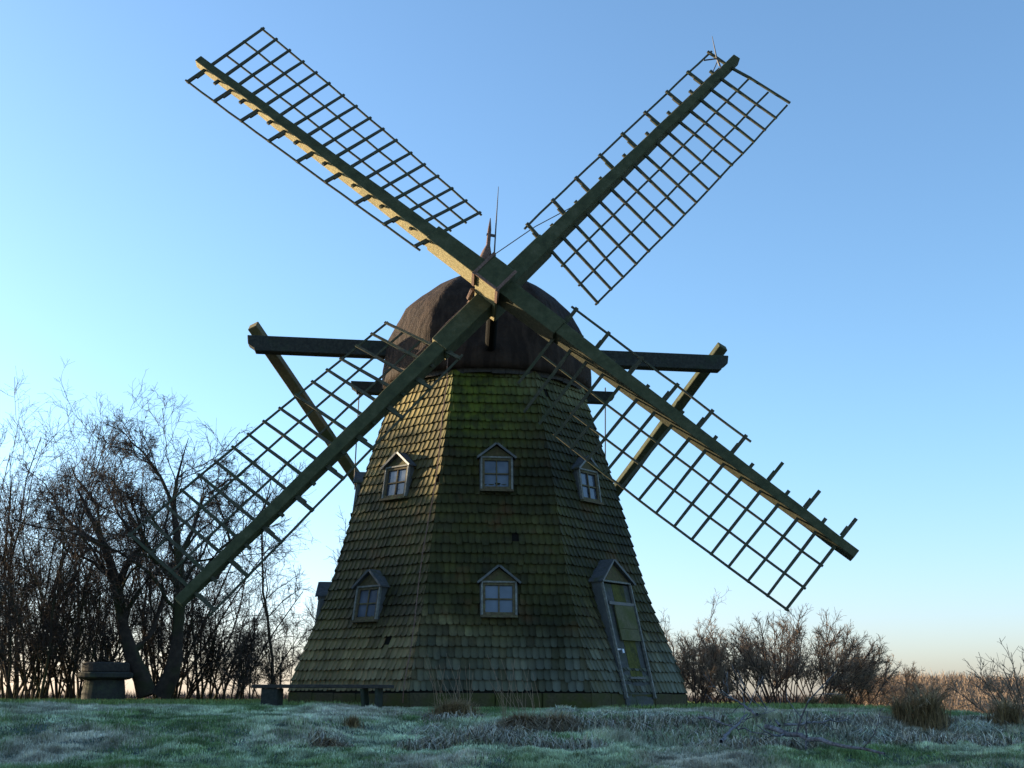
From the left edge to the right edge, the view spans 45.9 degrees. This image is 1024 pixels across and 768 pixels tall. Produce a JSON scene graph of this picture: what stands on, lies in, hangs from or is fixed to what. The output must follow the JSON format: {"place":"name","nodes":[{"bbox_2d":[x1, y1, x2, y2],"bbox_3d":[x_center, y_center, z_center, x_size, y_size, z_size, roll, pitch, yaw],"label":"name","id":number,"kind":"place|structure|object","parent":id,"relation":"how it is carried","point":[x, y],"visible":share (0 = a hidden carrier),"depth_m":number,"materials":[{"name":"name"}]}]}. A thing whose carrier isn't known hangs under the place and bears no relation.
{"place":"outdoors","nodes":[
{"label":"outdoors","id":0,"kind":"place"},
{"bbox_2d":[0,697,961,711],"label":"green grass","id":1,"kind":"structure","parent":0,"point":[193,701],"depth_m":19.71,"materials":[{"name":"green plant"}]},
{"bbox_2d":[0,696,1023,767],"bbox_3d":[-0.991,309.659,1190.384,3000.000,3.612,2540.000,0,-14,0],"label":"ground","id":2,"kind":"structure","parent":0,"point":[209,750],"depth_m":13.85,"materials":[{"name":"plant"}]},
{"bbox_2d":[0,498,92,698],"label":"bare shrub","id":3,"kind":"object","parent":2,"relation":"on","point":[14,677],"visible":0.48,"depth_m":27.62,"materials":[{"name":"brown plant"}]},
{"bbox_2d":[0,499,100,698],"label":"bare shrub","id":4,"kind":"object","parent":2,"relation":"on","point":[16,656],"visible":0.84,"depth_m":26.75,"materials":[{"name":"brown plant"}]},
{"bbox_2d":[0,366,110,692],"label":"bare shrub","id":5,"kind":"object","parent":2,"relation":"on","point":[4,552],"visible":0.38,"depth_m":30.25,"materials":[{"name":"brown plant"}]},
{"bbox_2d":[1,547,162,699],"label":"bare shrub","id":6,"kind":"object","parent":2,"relation":"on","point":[69,679],"visible":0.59,"depth_m":27.51,"materials":[{"name":"brown plant"}]},
{"bbox_2d":[0,399,194,698],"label":"bare shrub","id":7,"kind":"object","parent":2,"relation":"on","point":[66,603],"visible":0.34,"depth_m":28.65,"materials":[{"name":"brown plant"}]},
{"bbox_2d":[0,407,196,698],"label":"bare shrub","id":8,"kind":"object","parent":2,"relation":"on","point":[74,682],"visible":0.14,"depth_m":30.50,"materials":[{"name":"brown plant"}]},
{"bbox_2d":[0,356,205,698],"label":"bare shrub","id":9,"kind":"object","parent":2,"relation":"on","point":[60,690],"visible":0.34,"depth_m":29.07,"materials":[{"name":"brown plant"}]},
{"bbox_2d":[77,662,132,699],"bbox_3d":[-8.836,6.524,26.183,1.160,0.965,1.160,0,-14,0],"label":"stone table","id":10,"kind":"object","parent":2,"relation":"on","point":[104,680],"visible":0.86,"depth_m":25.84,"materials":[{"name":"stone"}]},
{"bbox_2d":[0,443,247,698],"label":"bare tree","id":11,"kind":"object","parent":2,"relation":"on","point":[144,686],"visible":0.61,"depth_m":27.16,"materials":[{"name":"brown plant"}]},
{"bbox_2d":[77,588,245,699],"bbox_3d":[-8.797,6.181,29.230,4.086,3.093,3.271,-5,-15,20],"label":"bare shrub","id":12,"kind":"object","parent":2,"relation":"on","point":[192,685],"visible":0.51,"depth_m":29.15,"materials":[{"name":"brown plant"}]},
{"bbox_2d":[11,456,313,686],"bbox_3d":[-9.409,4.894,31.880,7.930,6.917,5.538,0,-14,0],"label":"bare shrub","id":13,"kind":"object","parent":2,"relation":"on","point":[236,593],"visible":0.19,"depth_m":31.47,"materials":[{"name":"brown plant"}]},
{"bbox_2d":[61,384,296,698],"bbox_3d":[-7.403,3.338,27.523,5.104,7.484,4.653,0,-14,0],"label":"bare tree","id":14,"kind":"object","parent":2,"relation":"on","point":[165,686],"visible":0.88,"depth_m":27.30,"materials":[{"name":"brown plant"}]},
{"bbox_2d":[89,498,290,698],"bbox_3d":[-8.719,5.606,31.598,5.752,5.400,4.939,10,-18,-34],"label":"bare shrub","id":15,"kind":"object","parent":2,"relation":"on","point":[166,628],"visible":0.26,"depth_m":30.95,"materials":[{"name":"brown plant"}]},
{"bbox_2d":[140,539,313,699],"bbox_3d":[-7.287,5.860,30.134,4.270,4.169,3.300,-12,-19,40],"label":"bare shrub","id":16,"kind":"object","parent":2,"relation":"on","point":[195,653],"visible":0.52,"depth_m":29.47,"materials":[{"name":"brown plant"}]},
{"bbox_2d":[183,589,311,699],"bbox_3d":[-6.505,6.294,28.955,2.985,2.727,2.674,-14,-20,43],"label":"bare shrub","id":17,"kind":"object","parent":2,"relation":"on","point":[238,652],"visible":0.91,"depth_m":29.03,"materials":[{"name":"brown plant"}]},
{"bbox_2d":[181,460,313,684],"bbox_3d":[-6.166,4.811,30.096,2.633,6.168,3.531,-8,-17,29],"label":"slender tree","id":18,"kind":"object","parent":2,"relation":"on","point":[262,549],"visible":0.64,"depth_m":30.34,"materials":[{"name":"brown plant"}]},
{"bbox_2d":[228,604,315,698],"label":"bare shrub","id":19,"kind":"object","parent":2,"relation":"on","point":[280,681],"visible":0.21,"depth_m":30.78,"materials":[{"name":"brown plant"}]},
{"bbox_2d":[251,684,393,707],"bbox_3d":[-2.820,4.664,17.928,2.139,0.401,0.304,-3,-15,12],"label":"bench","id":20,"kind":"object","parent":2,"relation":"on","point":[272,695],"visible":0.83,"depth_m":17.87,"materials":[{"name":"grey wood"}]},
{"bbox_2d":[292,504,352,630],"bbox_3d":[-4.412,5.593,31.335,2.887,5.273,2.724,0,-14,0],"label":"slender tree","id":21,"kind":"object","parent":2,"relation":"on","point":[307,606],"visible":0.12,"depth_m":30.81,"materials":[{"name":"brown plant"}]},
{"bbox_2d":[305,735,350,749],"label":"grass tussock","id":22,"kind":"object","parent":2,"relation":"on","point":[330,743],"depth_m":13.65,"materials":[{"name":"plant"}]},
{"bbox_2d":[341,713,363,729],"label":"grass tussock","id":23,"kind":"object","parent":2,"relation":"on","point":[353,722],"depth_m":15.33,"materials":[{"name":"plant"}]},
{"bbox_2d":[395,721,452,735],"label":"grass tussock","id":24,"kind":"object","parent":2,"relation":"on","point":[426,729],"depth_m":15.01,"materials":[{"name":"grey plant"}]},
{"bbox_2d":[0,689,857,702],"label":"distant woods","id":25,"kind":"object","parent":2,"relation":"on","point":[246,696],"visible":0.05,"depth_m":300.56,"materials":[{"name":"brown plant"}]},
{"bbox_2d":[422,654,487,716],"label":"grass tussock","id":26,"kind":"object","parent":2,"relation":"on","point":[453,706],"depth_m":16.53,"materials":[{"name":"green plant"}]},
{"bbox_2d":[471,717,512,730],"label":"grass tussock","id":27,"kind":"object","parent":2,"relation":"on","point":[486,723],"depth_m":15.07,"materials":[{"name":"grey plant"}]},
{"bbox_2d":[127,27,858,708],"bbox_3d":[-0.306,0.273,23.692,11.001,12.327,10.798,0,-14,0],"label":"windmill","id":28,"kind":"object","parent":2,"relation":"on","point":[487,515],"visible":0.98,"depth_m":20.28,"materials":[{"name":"brown wood"}]},
{"bbox_2d":[312,582,331,630],"bbox_3d":[-3.375,4.073,22.125,0.539,0.900,0.746,0,-14,0],"label":"window","id":29,"kind":"structure","parent":28,"relation":"in","point":[322,591],"depth_m":21.89,"materials":[{"name":"white paint"}]},
{"bbox_2d":[350,472,365,516],"bbox_3d":[-2.799,2.075,22.699,0.475,0.859,0.740,0,-14,0],"label":"window","id":30,"kind":"structure","parent":28,"relation":"in","point":[358,477],"depth_m":22.45,"materials":[{"name":"white paint"}]},
{"bbox_2d":[350,569,390,622],"bbox_3d":[-2.319,3.555,20.270,0.715,0.879,0.504,-11,-19,38],"label":"window","id":31,"kind":"structure","parent":28,"relation":"in","point":[371,588],"depth_m":20.17,"materials":[{"name":"white paint"}]},
{"bbox_2d":[379,451,415,500],"bbox_3d":[-1.945,1.625,21.229,0.724,0.860,0.451,-11,-19,38],"label":"window","id":32,"kind":"structure","parent":28,"relation":"in","point":[399,470],"depth_m":21.15,"materials":[{"name":"white paint"}]},
{"bbox_2d":[477,442,516,491],"bbox_3d":[-0.268,1.445,20.751,0.709,0.860,0.477,0,-14,0],"label":"window","id":33,"kind":"structure","parent":28,"relation":"in","point":[495,464],"depth_m":20.66,"materials":[{"name":"white paint"}]},
{"bbox_2d":[477,565,520,617],"bbox_3d":[-0.217,3.376,19.649,0.743,0.850,0.517,0,-14,0],"label":"window","id":34,"kind":"structure","parent":28,"relation":"in","point":[498,590],"depth_m":19.52,"materials":[{"name":"white paint"}]},
{"bbox_2d":[571,456,603,504],"bbox_3d":[1.272,1.712,21.527,0.451,0.860,0.724,-11,-19,38],"label":"window","id":35,"kind":"structure","parent":28,"relation":"in","point":[586,477],"depth_m":21.44,"materials":[{"name":"white paint"}]},
{"bbox_2d":[589,559,656,698],"bbox_3d":[1.778,4.105,20.351,0.939,2.317,1.006,-11,-19,38],"label":"doorway","id":36,"kind":"structure","parent":28,"relation":"in","point":[609,570],"depth_m":20.27,"materials":[{"name":"white paint"}]},
{"bbox_2d":[604,583,653,705],"bbox_3d":[1.908,4.340,20.165,0.524,2.000,0.820,-11,-19,38],"label":"door","id":37,"kind":"structure","parent":28,"relation":"in","point":[622,612],"depth_m":20.20,"materials":[{"name":"green wood"}]},
{"bbox_2d":[487,655,557,732],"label":"grass tussock","id":38,"kind":"object","parent":2,"relation":"on","point":[525,720],"depth_m":15.05,"materials":[{"name":"green plant"}]},
{"bbox_2d":[533,709,590,734],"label":"grass tussock","id":39,"kind":"object","parent":2,"relation":"on","point":[556,721],"depth_m":15.09,"materials":[{"name":"plant"}]},
{"bbox_2d":[545,705,585,712],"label":"grass tussock","id":40,"kind":"object","parent":2,"relation":"on","point":[564,708],"depth_m":17.61,"materials":[{"name":"plant"}]},
{"bbox_2d":[578,708,628,716],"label":"grass tussock","id":41,"kind":"object","parent":2,"relation":"on","point":[604,712],"depth_m":17.09,"materials":[{"name":"plant"}]},
{"bbox_2d":[620,709,677,716],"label":"grass tussock","id":42,"kind":"object","parent":2,"relation":"on","point":[652,711],"depth_m":17.16,"materials":[{"name":"plant"}]},
{"bbox_2d":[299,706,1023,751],"bbox_3d":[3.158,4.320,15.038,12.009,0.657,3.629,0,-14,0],"label":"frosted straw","id":43,"kind":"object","parent":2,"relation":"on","point":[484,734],"visible":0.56,"depth_m":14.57,"materials":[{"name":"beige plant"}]},
{"bbox_2d":[659,620,730,702],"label":"bush","id":44,"kind":"object","parent":2,"relation":"on","point":[677,647],"visible":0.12,"depth_m":26.36,"materials":[{"name":"brown plant"}]},
{"bbox_2d":[659,588,731,698],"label":"bush","id":45,"kind":"object","parent":2,"relation":"on","point":[713,602],"visible":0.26,"depth_m":29.70,"materials":[{"name":"brown plant"}]},
{"bbox_2d":[672,641,746,703],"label":"bush","id":46,"kind":"object","parent":2,"relation":"on","point":[701,664],"visible":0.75,"depth_m":24.97,"materials":[{"name":"brown plant"}]},
{"bbox_2d":[703,671,762,714],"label":"fallen branch","id":47,"kind":"object","parent":2,"relation":"on","point":[746,707],"visible":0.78,"depth_m":16.99,"materials":[{"name":"brown wood"}]},
{"bbox_2d":[698,694,773,737],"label":"fallen branch","id":48,"kind":"object","parent":2,"relation":"on","point":[717,721],"visible":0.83,"depth_m":14.81,"materials":[{"name":"brown wood"}]},
{"bbox_2d":[673,613,814,702],"bbox_3d":[4.944,6.107,26.744,3.485,2.133,3.429,0,-14,0],"label":"bush","id":49,"kind":"object","parent":2,"relation":"on","point":[709,640],"visible":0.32,"depth_m":26.50,"materials":[{"name":"brown plant"}]},
{"bbox_2d":[719,678,774,742],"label":"fallen branch","id":50,"kind":"object","parent":2,"relation":"on","point":[724,738],"visible":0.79,"depth_m":14.71,"materials":[{"name":"brown wood"}]},
{"bbox_2d":[732,666,799,726],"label":"fallen branch","id":51,"kind":"object","parent":2,"relation":"on","point":[777,723],"visible":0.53,"depth_m":16.32,"materials":[{"name":"brown wood"}]},
{"bbox_2d":[690,603,883,703],"bbox_3d":[5.928,5.991,26.396,4.000,2.247,3.618,6,-16,-21],"label":"bush","id":52,"kind":"object","parent":2,"relation":"on","point":[773,665],"visible":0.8,"depth_m":25.74,"materials":[{"name":"brown plant"}]},
{"bbox_2d":[784,714,848,729],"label":"fallen branch","id":53,"kind":"object","parent":2,"relation":"on","point":[795,724],"visible":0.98,"depth_m":15.01,"materials":[{"name":"brown wood"}]},
{"bbox_2d":[741,607,903,705],"bbox_3d":[7.025,6.280,27.166,3.892,2.411,3.598,0,-14,0],"label":"bush","id":54,"kind":"object","parent":2,"relation":"on","point":[841,651],"visible":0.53,"depth_m":26.41,"materials":[{"name":"brown plant"}]},
{"bbox_2d":[752,671,893,754],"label":"fallen branch","id":55,"kind":"object","parent":2,"relation":"on","point":[782,732],"visible":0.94,"depth_m":13.64,"materials":[{"name":"brown wood"}]},
{"bbox_2d":[820,689,854,704],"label":"grass tussock","id":56,"kind":"object","parent":2,"relation":"on","point":[837,699],"depth_m":23.50,"materials":[{"name":"plant"}]},
{"bbox_2d":[834,723,901,745],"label":"grass tussock","id":57,"kind":"object","parent":2,"relation":"on","point":[880,729],"depth_m":14.94,"materials":[{"name":"grey plant"}]},
{"bbox_2d":[817,648,923,705],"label":"bush","id":58,"kind":"object","parent":2,"relation":"on","point":[868,690],"visible":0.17,"depth_m":27.82,"materials":[{"name":"brown plant"}]},
{"bbox_2d":[874,689,926,724],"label":"grass tussock","id":59,"kind":"object","parent":2,"relation":"on","point":[895,706],"depth_m":15.89,"materials":[{"name":"plant"}]},
{"bbox_2d":[845,661,957,705],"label":"bush","id":60,"kind":"object","parent":2,"relation":"on","point":[908,674],"visible":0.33,"depth_m":27.54,"materials":[{"name":"brown plant"}]},
{"bbox_2d":[883,680,973,732],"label":"grass tussock","id":61,"kind":"object","parent":2,"relation":"on","point":[927,712],"depth_m":15.61,"materials":[{"name":"plant"}]},
{"bbox_2d":[863,670,1023,705],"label":"distant woods","id":62,"kind":"object","parent":2,"relation":"on","point":[962,678],"visible":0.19,"depth_m":244.74,"materials":[{"name":"brown plant"}]},
{"bbox_2d":[918,683,1023,714],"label":"brushwood","id":63,"kind":"object","parent":2,"relation":"on","point":[958,703],"visible":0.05,"depth_m":70.50,"materials":[{"name":"plant"}]},
{"bbox_2d":[943,716,1018,735],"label":"grass tussock","id":64,"kind":"object","parent":2,"relation":"on","point":[973,726],"depth_m":15.29,"materials":[{"name":"grey plant"}]},
{"bbox_2d":[947,636,1023,717],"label":"bush","id":65,"kind":"object","parent":2,"relation":"on","point":[990,680],"visible":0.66,"depth_m":20.28,"materials":[{"name":"brown plant"}]},
{"bbox_2d":[976,695,1023,726],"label":"grass tussock","id":66,"kind":"object","parent":2,"relation":"on","point":[1008,713],"depth_m":15.60,"materials":[{"name":"plant"}]},
{"bbox_2d":[0,0,1023,698],"label":"sky","id":67,"kind":"structure","parent":0,"point":[858,270],"materials":[{"name":"blue"}]},
{"bbox_2d":[799,694,819,703],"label":"grass tussock","id":68,"kind":"object","parent":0,"point":[812,701],"depth_m":24.25,"materials":[{"name":"plant"}]}
]}

